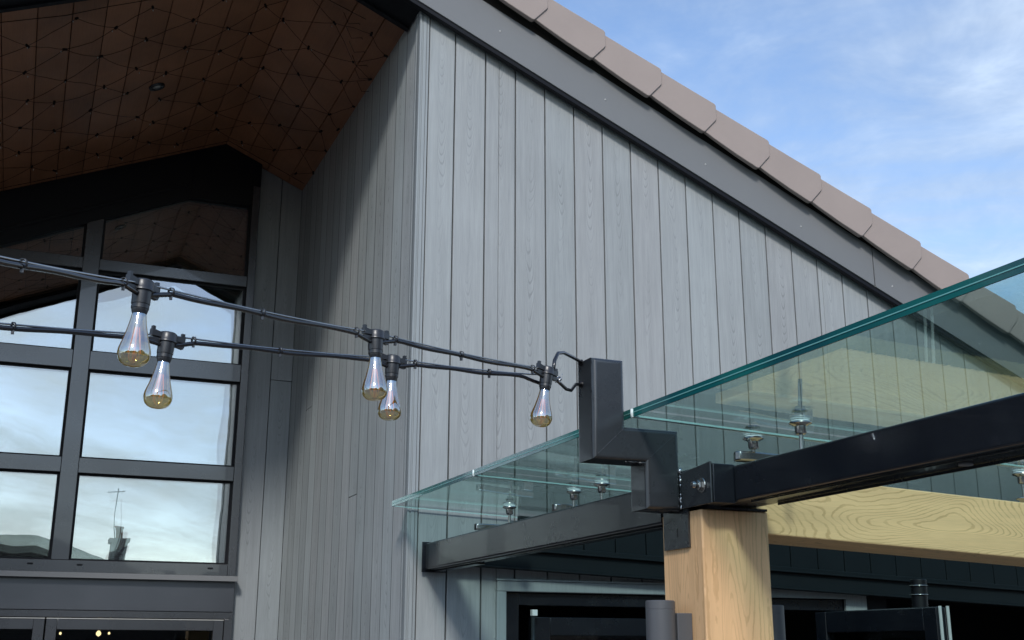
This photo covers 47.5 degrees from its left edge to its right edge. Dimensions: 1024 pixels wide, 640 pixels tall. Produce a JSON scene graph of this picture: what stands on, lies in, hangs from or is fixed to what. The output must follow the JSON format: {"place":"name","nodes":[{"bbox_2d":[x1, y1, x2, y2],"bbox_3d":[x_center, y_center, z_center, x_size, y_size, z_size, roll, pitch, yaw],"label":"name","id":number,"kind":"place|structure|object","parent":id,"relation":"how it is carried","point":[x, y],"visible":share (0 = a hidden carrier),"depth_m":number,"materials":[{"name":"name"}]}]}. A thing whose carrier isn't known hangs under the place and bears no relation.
{"place":"outdoors","nodes":[
{"label":"outdoors","id":0,"kind":"place"},
{"bbox_2d":[0,0,1023,639],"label":"gabled building","id":1,"kind":"structure","parent":0,"point":[528,182],"depth_m":7.02,"materials":[{"name":"wood"}]},
{"bbox_2d":[0,617,44,639],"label":"door","id":2,"kind":"structure","parent":1,"relation":"in","point":[37,625],"depth_m":7.54,"materials":[{"name":"grey metal"}]},
{"bbox_2d":[0,469,59,558],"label":"window","id":3,"kind":"structure","parent":1,"relation":"in","point":[28,499],"depth_m":7.77,"materials":[{"name":"clear glass"}]},
{"bbox_2d":[0,363,70,455],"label":"window","id":4,"kind":"structure","parent":1,"relation":"in","point":[33,399],"depth_m":7.95,"materials":[{"name":"clear glass"}]},
{"bbox_2d":[0,261,81,348],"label":"window","id":5,"kind":"structure","parent":1,"relation":"in","point":[30,297],"depth_m":8.14,"materials":[{"name":"clear glass"}]},
{"bbox_2d":[0,225,86,256],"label":"window","id":6,"kind":"structure","parent":1,"relation":"in","point":[71,242],"depth_m":8.30,"materials":[{"name":"clear glass"}]},
{"bbox_2d":[0,558,227,575],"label":"window frame","id":7,"kind":"structure","parent":1,"relation":"in","point":[11,564],"depth_m":7.82,"materials":[{"name":"grey metal"}]},
{"bbox_2d":[44,618,223,639],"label":"door","id":8,"kind":"structure","parent":1,"relation":"in","point":[52,624],"depth_m":7.78,"materials":[{"name":"grey metal"}]},
{"bbox_2d":[69,473,231,563],"bbox_3d":[-2.489,1.387,8.066,1.042,0.580,0.062,7,-17,-22],"label":"window","id":9,"kind":"structure","parent":1,"relation":"in","point":[116,518],"depth_m":8.07,"materials":[{"name":"clear glass"}]},
{"bbox_2d":[149,82,164,90],"bbox_3d":[-2.267,-1.489,7.430,0.100,0.052,0.104,7,-17,-22],"label":"recessed spotlight","id":10,"kind":"object","parent":1,"relation":"attached to","point":[156,86],"visible":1,"depth_m":7.42,"materials":[{"name":"black metal"}]},
{"bbox_2d":[79,370,238,466],"bbox_3d":[-2.487,0.710,8.257,1.042,0.618,0.062,7,-17,-22],"label":"window","id":11,"kind":"structure","parent":1,"relation":"in","point":[198,426],"depth_m":8.25,"materials":[{"name":"clear glass"}]},
{"bbox_2d":[91,271,245,364],"bbox_3d":[-2.485,0.001,8.458,1.042,0.596,0.062,7,-17,-22],"label":"window","id":12,"kind":"structure","parent":1,"relation":"in","point":[113,312],"depth_m":8.50,"materials":[{"name":"clear glass"}]},
{"bbox_2d":[100,199,250,275],"bbox_3d":[-2.483,-0.634,8.638,1.042,0.563,0.062,7,-17,-22],"label":"window","id":13,"kind":"structure","parent":1,"relation":"in","point":[191,234],"depth_m":8.66,"materials":[{"name":"clear glass"}]},
{"bbox_2d":[0,0,387,188],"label":"net light","id":14,"kind":"object","parent":1,"relation":"hanging from","point":[166,73],"visible":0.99,"depth_m":7.29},
{"bbox_2d":[227,186,260,575],"bbox_3d":[-1.976,0.407,8.554,0.056,2.930,0.134,7,-17,-22],"label":"window frame","id":15,"kind":"structure","parent":1,"relation":"in","point":[254,219],"depth_m":8.46,"materials":[{"name":"grey metal"}]},
{"bbox_2d":[529,610,645,639],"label":"door","id":16,"kind":"structure","parent":1,"relation":"in","point":[540,628],"depth_m":5.97,"materials":[{"name":"black metal"}]},
{"bbox_2d":[829,607,926,639],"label":"folding door","id":17,"kind":"structure","parent":1,"relation":"in","point":[906,635],"depth_m":5.78,"materials":[{"name":"black metal"}]},
{"bbox_2d":[815,606,951,639],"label":"folding door","id":18,"kind":"structure","parent":1,"relation":"in","point":[931,620],"depth_m":5.66,"materials":[{"name":"black metal"}]},
{"bbox_2d":[909,579,928,607],"bbox_3d":[1.976,1.331,5.653,0.089,0.142,0.089,7,-17,-22],"label":"rubber pipe coupling","id":19,"kind":"object","parent":1,"relation":"attached to","point":[919,595],"visible":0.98,"depth_m":5.63,"materials":[{"name":"black rubber"}]},
{"bbox_2d":[554,0,1023,313],"label":"sky","id":20,"kind":"structure","parent":0,"point":[913,110],"materials":[{"name":"blue"}]},
{"label":"ground","id":21,"kind":"structure","parent":0,"visible":0},
{"bbox_2d":[391,258,1023,639],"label":"glass canopy","id":22,"kind":"object","parent":21,"relation":"on","point":[721,550],"visible":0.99,"depth_m":3.52,"materials":[{"name":"teal"}]},
{"bbox_2d":[0,256,582,426],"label":"festoon string","id":23,"kind":"object","parent":22,"relation":"hanging from","point":[134,350],"visible":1,"depth_m":2.53,"materials":[{"name":"plastic"}]},
{"bbox_2d":[0,322,538,420],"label":"festoon string","id":24,"kind":"object","parent":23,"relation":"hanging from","point":[157,394],"visible":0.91,"depth_m":2.66,"materials":[{"name":"plastic"}]},
{"bbox_2d":[645,600,692,639],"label":"wall light","id":25,"kind":"object","parent":22,"relation":"attached to","point":[664,621],"visible":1,"depth_m":3.32,"materials":[{"name":"grey metal"}]},
{"bbox_2d":[772,605,785,639],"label":"wall light","id":26,"kind":"object","parent":22,"relation":"attached to","point":[778,622],"visible":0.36,"depth_m":3.49,"materials":[{"name":"grey metal"}]}
]}

